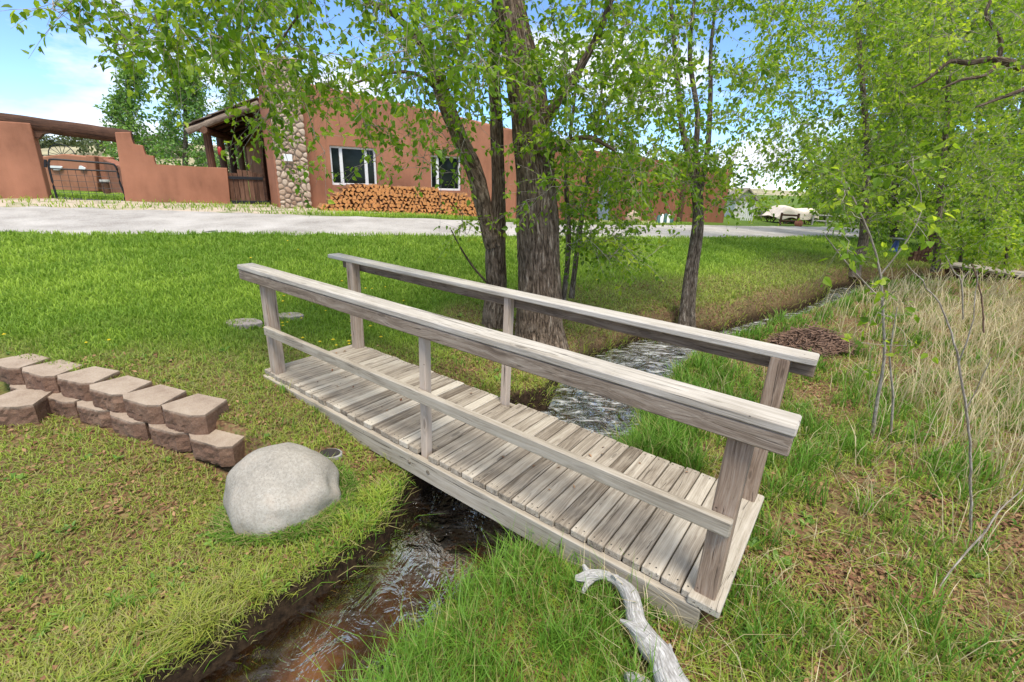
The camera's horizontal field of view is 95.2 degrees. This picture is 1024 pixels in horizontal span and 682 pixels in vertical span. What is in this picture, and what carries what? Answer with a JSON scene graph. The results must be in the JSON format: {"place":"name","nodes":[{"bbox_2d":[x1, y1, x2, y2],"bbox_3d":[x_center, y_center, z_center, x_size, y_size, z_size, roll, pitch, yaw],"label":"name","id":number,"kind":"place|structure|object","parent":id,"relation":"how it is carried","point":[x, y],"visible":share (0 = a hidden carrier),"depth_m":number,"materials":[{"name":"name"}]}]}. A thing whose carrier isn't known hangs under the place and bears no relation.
{"place":"outdoors","nodes":[
{"label":"outdoors","id":0,"kind":"place"},
{"bbox_2d":[0,206,858,237],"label":"driveway","id":1,"kind":"structure","parent":0,"point":[70,220],"depth_m":9.64,"materials":[{"name":"grey concrete"}]},
{"bbox_2d":[41,143,820,195],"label":"hills","id":2,"kind":"structure","parent":0,"point":[44,151],"depth_m":100.43,"materials":[{"name":"green plant"}]},
{"bbox_2d":[38,130,247,176],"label":"hill scrub","id":3,"kind":"object","parent":2,"relation":"on","point":[83,144],"visible":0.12,"depth_m":105.69,"materials":[{"name":"green plant"}]},
{"bbox_2d":[0,0,1022,202],"label":"sky","id":4,"kind":"structure","parent":0,"point":[61,84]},
{"bbox_2d":[0,182,1023,681],"bbox_3d":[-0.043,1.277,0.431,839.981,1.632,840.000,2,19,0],"label":"ground","id":5,"kind":"structure","parent":0,"point":[286,606],"depth_m":2.89,"materials":[{"name":"green plant"}]},
{"bbox_2d":[9,385,33,391],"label":"wall block","id":6,"kind":"structure","parent":5,"relation":"on","point":[17,387],"depth_m":3.75,"materials":[{"name":"beige concrete"}]},
{"bbox_2d":[0,353,49,384],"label":"wall block","id":7,"kind":"structure","parent":6,"relation":"on","point":[11,370],"depth_m":3.80,"materials":[{"name":"beige concrete"}]},
{"bbox_2d":[22,359,82,392],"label":"wall block","id":8,"kind":"structure","parent":6,"relation":"on","point":[42,376],"depth_m":3.69,"materials":[{"name":"beige concrete"}]},
{"bbox_2d":[0,121,52,198],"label":"gate pier","id":9,"kind":"structure","parent":5,"relation":"on","point":[23,172],"depth_m":11.24,"materials":[{"name":"paint"}]},
{"bbox_2d":[0,113,133,142],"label":"gate lintel","id":10,"kind":"structure","parent":9,"relation":"on","point":[41,127],"depth_m":11.52,"materials":[{"name":"brown wood"}]},
{"bbox_2d":[0,390,52,427],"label":"wall block","id":11,"kind":"structure","parent":5,"relation":"on","point":[22,407],"depth_m":3.47,"materials":[{"name":"beige concrete"}]},
{"bbox_2d":[42,144,74,155],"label":"iron arch","id":12,"kind":"structure","parent":5,"relation":"on","point":[57,149],"depth_m":21.54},
{"bbox_2d":[48,393,80,417],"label":"wall block","id":13,"kind":"structure","parent":5,"relation":"on","point":[60,404],"depth_m":3.58,"materials":[{"name":"beige concrete"}]},
{"bbox_2d":[57,366,119,400],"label":"wall block","id":14,"kind":"structure","parent":13,"relation":"on","point":[75,384],"depth_m":3.60,"materials":[{"name":"beige concrete"}]},
{"bbox_2d":[43,154,102,191],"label":"yard wall","id":15,"kind":"structure","parent":5,"relation":"on","point":[64,178],"depth_m":19.97,"materials":[{"name":"paint"}]},
{"bbox_2d":[86,155,101,191],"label":"wall pillar","id":16,"kind":"structure","parent":5,"relation":"on","point":[91,181],"depth_m":19.62,"materials":[{"name":"paint"}]},
{"bbox_2d":[77,400,112,427],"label":"wall block","id":17,"kind":"structure","parent":5,"relation":"on","point":[90,414],"depth_m":3.47,"materials":[{"name":"beige concrete"}]},
{"bbox_2d":[89,375,152,412],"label":"wall block","id":18,"kind":"structure","parent":17,"relation":"on","point":[107,395],"depth_m":3.44,"materials":[{"name":"beige concrete"}]},
{"bbox_2d":[99,157,114,190],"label":"wall pillar","id":19,"kind":"structure","parent":5,"relation":"on","point":[102,168],"depth_m":19.52,"materials":[{"name":"paint"}]},
{"bbox_2d":[103,158,123,193],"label":"side wall","id":20,"kind":"structure","parent":5,"relation":"on","point":[114,183],"depth_m":17.84,"materials":[{"name":"paint"}]},
{"bbox_2d":[93,47,164,164],"bbox_3d":[-17.262,-9.755,21.167,3.858,6.107,3.011,2,19,0],"label":"poplar tree","id":21,"kind":"object","parent":5,"relation":"on","point":[127,120],"visible":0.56,"depth_m":20.55,"materials":[{"name":"green plant"}]},
{"bbox_2d":[110,411,150,440],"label":"wall block","id":22,"kind":"structure","parent":5,"relation":"on","point":[125,424],"depth_m":3.33,"materials":[{"name":"beige concrete"}]},
{"bbox_2d":[123,384,186,423],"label":"wall block","id":23,"kind":"structure","parent":22,"relation":"on","point":[143,405],"depth_m":3.30,"materials":[{"name":"beige concrete"}]},
{"bbox_2d":[148,423,192,451],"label":"wall block","id":24,"kind":"structure","parent":5,"relation":"on","point":[165,436],"depth_m":3.21,"materials":[{"name":"beige concrete"}]},
{"bbox_2d":[161,393,228,434],"bbox_3d":[-2.212,0.511,3.278,0.399,0.150,0.279,7,19,16],"label":"wall block","id":25,"kind":"object","parent":24,"relation":"on","point":[197,414],"depth_m":3.18,"materials":[{"name":"beige concrete"}]},
{"bbox_2d":[115,132,229,203],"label":"garden wall","id":26,"kind":"structure","parent":5,"relation":"on","point":[146,177],"depth_m":12.76,"materials":[{"name":"paint"}]},
{"bbox_2d":[44,158,124,200],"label":"metal gate","id":27,"kind":"structure","parent":26,"relation":"attached to","point":[46,163],"depth_m":11.89,"materials":[{"name":"black metal"}]},
{"bbox_2d":[142,53,219,166],"bbox_3d":[-14.261,-9.295,20.189,4.340,5.780,2.708,17,24,37],"label":"poplar tree","id":28,"kind":"object","parent":5,"relation":"on","point":[192,106],"visible":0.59,"depth_m":19.93,"materials":[{"name":"green plant"}]},
{"bbox_2d":[189,429,244,466],"bbox_3d":[-1.975,0.701,3.208,0.396,0.154,0.278,8,20,18],"label":"wall block","id":29,"kind":"object","parent":5,"relation":"on","point":[221,448],"depth_m":3.09,"materials":[{"name":"beige concrete"}]},
{"bbox_2d":[183,97,269,199],"bbox_3d":[-9.334,-6.543,16.636,1.916,3.099,7.858,-5,20,-19],"label":"porch","id":30,"kind":"object","parent":5,"relation":"on","point":[214,124],"visible":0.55,"depth_m":13.88,"materials":[{"name":"brown wood"}]},
{"bbox_2d":[217,141,221,154],"bbox_3d":[-8.354,-5.548,13.335,0.120,0.460,0.120,2,19,0],"label":"hanging lantern","id":31,"kind":"object","parent":30,"relation":"hanging from","point":[219,149],"visible":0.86,"depth_m":13.33,"materials":[{"name":"red glass"}]},
{"bbox_2d":[228,170,270,204],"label":"plank gate","id":32,"kind":"structure","parent":30,"relation":"attached to","point":[256,179],"depth_m":13.88,"materials":[{"name":"brown wood"}]},
{"bbox_2d":[211,73,251,172],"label":"poplar tree","id":33,"kind":"object","parent":5,"relation":"on","point":[226,105],"visible":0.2,"depth_m":24.25,"materials":[{"name":"green plant"}]},
{"bbox_2d":[223,318,262,328],"bbox_3d":[-2.909,-0.162,5.069,0.366,0.105,0.282,-9,21,-29],"label":"stepping stone","id":34,"kind":"object","parent":5,"relation":"on","point":[257,322],"visible":0.54,"depth_m":5.02,"materials":[{"name":"grey stone"}]},
{"bbox_2d":[1,0,544,330],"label":"leaning cottonwood tree","id":35,"kind":"object","parent":5,"relation":"on","point":[220,46],"visible":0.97,"depth_m":3.35,"materials":[{"name":"green plant"}]},
{"bbox_2d":[223,442,341,537],"bbox_3d":[-1.315,0.852,2.716,0.600,0.512,0.570,-14,24,-38],"label":"boulder","id":36,"kind":"object","parent":5,"relation":"on","point":[276,487],"visible":0.77,"depth_m":2.54,"materials":[{"name":"stone"}]},
{"bbox_2d":[279,312,303,320],"bbox_3d":[-2.568,-0.256,5.403,0.288,0.105,0.220,11,21,26],"label":"stepping stone","id":37,"kind":"object","parent":5,"relation":"on","point":[291,315],"visible":0.41,"depth_m":5.35,"materials":[{"name":"grey stone"}]},
{"bbox_2d":[2,240,640,344],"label":"dandelion flowers","id":38,"kind":"object","parent":5,"relation":"on","point":[301,317],"visible":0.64,"depth_m":5.02,"materials":[{"name":"yellow plant"}]},
{"bbox_2d":[320,448,342,459],"bbox_3d":[-1.219,0.775,3.131,0.169,0.068,0.120,2,19,0],"label":"drain cover","id":39,"kind":"object","parent":5,"relation":"on","point":[332,451],"visible":0.52,"depth_m":3.12,"materials":[{"name":"grey stone"}]},
{"bbox_2d":[245,54,731,222],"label":"adobe house","id":40,"kind":"structure","parent":5,"relation":"on","point":[339,157],"depth_m":13.75,"materials":[{"name":"paint"}]},
{"bbox_2d":[283,154,292,160],"bbox_3d":[-5.816,-4.762,12.141,0.200,0.170,0.016,-10,22,-31],"label":"wall plaque","id":41,"kind":"object","parent":40,"relation":"attached to","point":[289,157],"depth_m":12.13,"materials":[{"name":"white"}]},
{"bbox_2d":[329,145,376,184],"bbox_3d":[-4.597,-5.059,13.548,1.298,1.050,0.083,-10,22,-31],"label":"window","id":42,"kind":"structure","parent":40,"relation":"in","point":[341,157],"depth_m":13.50,"materials":[{"name":"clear glass"}]},
{"bbox_2d":[431,155,459,190],"bbox_3d":[-2.163,-5.399,15.051,1.058,1.050,0.083,-10,22,-31],"label":"window","id":43,"kind":"structure","parent":40,"relation":"in","point":[447,165],"depth_m":15.09,"materials":[{"name":"white glass"}]},
{"bbox_2d":[596,177,611,219],"bbox_3d":[3.744,-5.668,19.364,0.800,2.140,0.080,-10,22,-31],"label":"door","id":44,"kind":"structure","parent":40,"relation":"in","point":[603,210],"depth_m":19.41,"materials":[{"name":"grey metal"}]},
{"bbox_2d":[0,190,1023,681],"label":"lawn grass","id":45,"kind":"structure","parent":5,"relation":"on","point":[190,622],"depth_m":3.41,"materials":[{"name":"green plant"}]},
{"bbox_2d":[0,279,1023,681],"bbox_3d":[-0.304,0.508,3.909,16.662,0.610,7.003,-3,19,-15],"label":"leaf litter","id":46,"kind":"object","parent":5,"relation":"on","point":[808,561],"visible":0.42,"depth_m":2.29,"materials":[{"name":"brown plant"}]},
{"bbox_2d":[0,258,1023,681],"bbox_3d":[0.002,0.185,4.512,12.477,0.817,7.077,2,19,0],"label":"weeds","id":47,"kind":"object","parent":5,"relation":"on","point":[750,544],"visible":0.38,"depth_m":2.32,"materials":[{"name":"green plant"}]},
{"bbox_2d":[23,273,1023,681],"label":"tall grass","id":48,"kind":"structure","parent":5,"relation":"on","point":[665,437],"depth_m":2.30,"materials":[{"name":"green plant"}]},
{"bbox_2d":[237,253,819,631],"bbox_3d":[-0.382,0.214,3.240,4.054,1.116,1.006,15,23,34],"label":"footbridge","id":49,"kind":"object","parent":5,"relation":"on","point":[660,517],"visible":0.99,"depth_m":2.59,"materials":[{"name":"grey wood"}]},
{"bbox_2d":[444,0,708,350],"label":"cottonwood tree","id":50,"kind":"object","parent":5,"relation":"on","point":[536,148],"visible":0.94,"depth_m":4.35,"materials":[{"name":"green plant"}]},
{"bbox_2d":[551,17,664,299],"bbox_3d":[1.017,-1.968,5.448,1.797,2.995,2.044,2,19,0],"label":"sapling","id":51,"kind":"object","parent":5,"relation":"on","point":[568,255],"visible":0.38,"depth_m":5.29,"materials":[{"name":"green plant"}]},
{"bbox_2d":[558,27,684,298],"bbox_3d":[1.036,-1.945,5.502,1.582,2.986,1.888,2,19,0],"label":"sapling","id":52,"kind":"object","parent":5,"relation":"on","point":[573,283],"visible":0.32,"depth_m":5.37,"materials":[{"name":"green plant"}]},
{"bbox_2d":[575,564,689,681],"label":"driftwood branch","id":53,"kind":"object","parent":5,"relation":"on","point":[666,663],"visible":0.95,"depth_m":1.85,"materials":[{"name":"grey wood"}]},
{"bbox_2d":[625,210,640,221],"bbox_3d":[4.757,-4.822,18.370,0.602,0.622,0.489,2,19,0],"label":"rock","id":54,"kind":"object","parent":5,"relation":"on","point":[628,218],"visible":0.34,"depth_m":18.20,"materials":[{"name":"beige stone"}]},
{"bbox_2d":[624,672,649,681],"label":"driftwood stub","id":55,"kind":"object","parent":5,"relation":"on","point":[627,675],"visible":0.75,"depth_m":1.73,"materials":[{"name":"wood"}]},
{"bbox_2d":[656,213,673,223],"bbox_3d":[6.178,-4.950,18.840,0.863,0.380,0.749,2,19,0],"label":"garden bundle","id":56,"kind":"object","parent":5,"relation":"on","point":[661,219],"visible":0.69,"depth_m":18.56,"materials":[{"name":"white fabric"}]},
{"bbox_2d":[580,0,815,327],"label":"twin stem tree","id":57,"kind":"object","parent":5,"relation":"on","point":[697,177],"visible":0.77,"depth_m":5.50,"materials":[{"name":"green plant"}]},
{"bbox_2d":[724,188,758,218],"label":"shed","id":58,"kind":"structure","parent":5,"relation":"on","point":[747,190],"depth_m":29.73,"materials":[{"name":"grey wood"}]},
{"bbox_2d":[739,202,754,220],"bbox_3d":[13.765,-7.577,27.387,0.780,1.110,0.080,2,19,0],"label":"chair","id":59,"kind":"object","parent":5,"relation":"on","point":[747,217],"visible":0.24,"depth_m":27.40,"materials":[{"name":"white plastic"}]},
{"bbox_2d":[750,206,767,218],"bbox_3d":[15.963,-8.148,29.803,3.151,0.947,0.139,-14,24,-38],"label":"rail fence","id":60,"kind":"object","parent":5,"relation":"on","point":[758,211],"visible":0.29,"depth_m":29.49,"materials":[{"name":"grey wood"}]},
{"bbox_2d":[754,201,780,218],"bbox_3d":[16.841,-8.265,31.982,4.335,2.657,3.325,-7,21,-25],"label":"shrub","id":61,"kind":"object","parent":5,"relation":"on","point":[769,203],"visible":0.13,"depth_m":31.06,"materials":[{"name":"green plant"}]},
{"bbox_2d":[524,261,1023,681],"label":"dry grass","id":62,"kind":"structure","parent":5,"relation":"on","point":[1013,328],"depth_m":4.35,"materials":[{"name":"plant"}]},
{"bbox_2d":[779,213,799,224],"bbox_3d":[14.583,-6.352,24.603,1.008,0.746,0.120,2,19,0],"label":"hitching rail","id":63,"kind":"object","parent":5,"relation":"on","point":[782,215],"visible":0.65,"depth_m":24.53,"materials":[{"name":"brown wood"}]},
{"bbox_2d":[761,205,818,224],"bbox_3d":[15.999,-7.265,26.917,2.426,1.042,1.800,2,19,0],"label":"wagon","id":64,"kind":"object","parent":5,"relation":"on","point":[780,209],"visible":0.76,"depth_m":26.25,"materials":[{"name":"beige fabric"}]},
{"bbox_2d":[794,220,802,226],"bbox_3d":[14.700,-6.028,23.973,0.420,0.320,0.420,2,19,0],"label":"clay pot","id":65,"kind":"object","parent":5,"relation":"on","point":[799,223],"visible":0.81,"depth_m":23.83,"materials":[{"name":"ceramic"}]},
{"bbox_2d":[763,322,865,356],"bbox_3d":[3.795,-0.026,5.925,1.167,0.386,0.844,-3,19,-13],"label":"brush pile","id":66,"kind":"object","parent":5,"relation":"on","point":[819,339],"visible":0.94,"depth_m":5.79,"materials":[{"name":"brown wood"}]},
{"bbox_2d":[775,116,870,224],"bbox_3d":[19.668,-9.694,29.235,8.318,7.721,6.885,2,19,0],"label":"grove tree","id":67,"kind":"object","parent":5,"relation":"on","point":[804,204],"visible":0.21,"depth_m":27.98,"materials":[{"name":"green plant"}]},
{"bbox_2d":[811,213,856,226],"bbox_3d":[17.968,-6.697,26.031,2.536,0.812,0.096,2,19,0],"label":"rail fence","id":68,"kind":"object","parent":5,"relation":"on","point":[823,220],"visible":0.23,"depth_m":26.01,"materials":[{"name":"grey wood"}]},
{"bbox_2d":[726,0,948,277],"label":"aspen tree","id":69,"kind":"object","parent":5,"relation":"on","point":[855,31],"visible":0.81,"depth_m":9.36,"materials":[{"name":"green plant"}]},
{"bbox_2d":[818,126,881,220],"bbox_3d":[23.469,-10.344,31.315,6.081,8.155,8.897,13,21,29],"label":"grove tree","id":70,"kind":"object","parent":5,"relation":"on","point":[843,158],"visible":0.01,"depth_m":29.86,"materials":[{"name":"green plant"}]},
{"bbox_2d":[796,139,959,434],"bbox_3d":[2.418,-0.246,3.336,1.189,2.186,0.810,-6,20,-22],"label":"leafy sapling","id":71,"kind":"object","parent":5,"relation":"on","point":[924,163],"visible":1,"depth_m":3.14,"materials":[{"name":"green plant"}]},
{"bbox_2d":[830,0,952,246],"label":"grove tree","id":72,"kind":"object","parent":5,"relation":"on","point":[894,229],"visible":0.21,"depth_m":14.90,"materials":[{"name":"green plant"}]},
{"bbox_2d":[890,237,905,252],"bbox_3d":[11.591,-2.873,14.096,0.460,0.458,0.460,2,19,0],"label":"bird bath","id":73,"kind":"object","parent":5,"relation":"on","point":[895,244],"visible":0.77,"depth_m":14.04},
{"bbox_2d":[856,0,968,238],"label":"grove tree","id":74,"kind":"object","parent":5,"relation":"on","point":[918,232],"visible":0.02,"depth_m":18.71,"materials":[{"name":"green plant"}]},
{"bbox_2d":[908,234,933,262],"bbox_3d":[10.960,-2.509,12.448,0.623,0.917,0.090,2,19,0],"label":"lean to","id":75,"kind":"object","parent":5,"relation":"on","point":[918,255],"visible":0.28,"depth_m":12.48,"materials":[{"name":"brown wood"}]},
{"bbox_2d":[852,0,1023,271],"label":"aspen tree","id":76,"kind":"object","parent":5,"relation":"on","point":[952,73],"visible":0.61,"depth_m":9.79,"materials":[{"name":"green plant"}]},
{"bbox_2d":[906,263,990,532],"bbox_3d":[2.214,0.417,2.387,0.808,1.586,0.112,2,19,0],"label":"bare sapling","id":77,"kind":"object","parent":5,"relation":"on","point":[969,436],"visible":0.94,"depth_m":2.32,"materials":[{"name":"grey plant"}]},
{"bbox_2d":[885,0,1023,233],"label":"old limb tree","id":78,"kind":"object","parent":5,"relation":"on","point":[998,60],"visible":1,"depth_m":6.49,"materials":[{"name":"green plant"}]},
{"bbox_2d":[945,255,968,319],"bbox_3d":[5.718,-0.682,6.039,0.511,0.826,0.022,2,19,0],"label":"forked twig","id":79,"kind":"object","parent":5,"relation":"on","point":[961,287],"visible":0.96,"depth_m":6.02,"materials":[{"name":"grey wood"}]},
{"bbox_2d":[913,218,1003,279],"bbox_3d":[10.140,-2.160,10.825,2.525,1.353,1.892,2,19,0],"label":"shrub","id":80,"kind":"object","parent":5,"relation":"on","point":[963,247],"visible":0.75,"depth_m":10.50,"materials":[{"name":"green plant"}]},
{"bbox_2d":[906,0,1023,251],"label":"grove tree","id":81,"kind":"object","parent":5,"relation":"on","point":[948,150],"visible":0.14,"depth_m":13.64,"materials":[{"name":"green plant"}]},
{"bbox_2d":[971,263,984,332],"bbox_3d":[5.251,-0.476,5.267,0.427,0.791,0.022,2,19,0],"label":"red stem","id":82,"kind":"object","parent":5,"relation":"on","point":[983,327],"visible":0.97,"depth_m":5.28,"materials":[{"name":"brown plant"}]},
{"bbox_2d":[939,489,1022,587],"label":"fallen stick","id":83,"kind":"object","parent":5,"relation":"on","point":[980,537],"visible":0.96,"depth_m":2.18,"materials":[{"name":"wood"}]},
{"bbox_2d":[941,262,1023,280],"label":"fallen log","id":84,"kind":"object","parent":5,"relation":"on","point":[956,265],"visible":0.39,"depth_m":11.31,"materials":[{"name":"grey wood"}]},
{"bbox_2d":[954,217,1023,279],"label":"shrub","id":85,"kind":"object","parent":5,"relation":"on","point":[1017,250],"visible":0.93,"depth_m":9.88,"materials":[{"name":"green plant"}]},
{"bbox_2d":[957,1,1023,253],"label":"grove tree","id":86,"kind":"object","parent":5,"relation":"on","point":[1018,112],"visible":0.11,"depth_m":12.54,"materials":[{"name":"green plant"}]},
{"bbox_2d":[205,285,864,681],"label":"stream water","id":87,"kind":"structure","parent":0,"point":[441,531],"depth_m":2.86,"materials":[{"name":"brown liquid"}]},
{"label":"yard path","id":88,"kind":"structure","parent":0,"visible":0},
{"bbox_2d":[99,180,110,193],"bbox_3d":[-12.988,-4.843,14.981,0.254,0.620,0.260,2,19,0],"label":"bollard","id":89,"kind":"object","parent":88,"relation":"on","point":[106,185],"visible":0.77,"depth_m":14.89,"materials":[{"name":"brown wood"}]}
]}

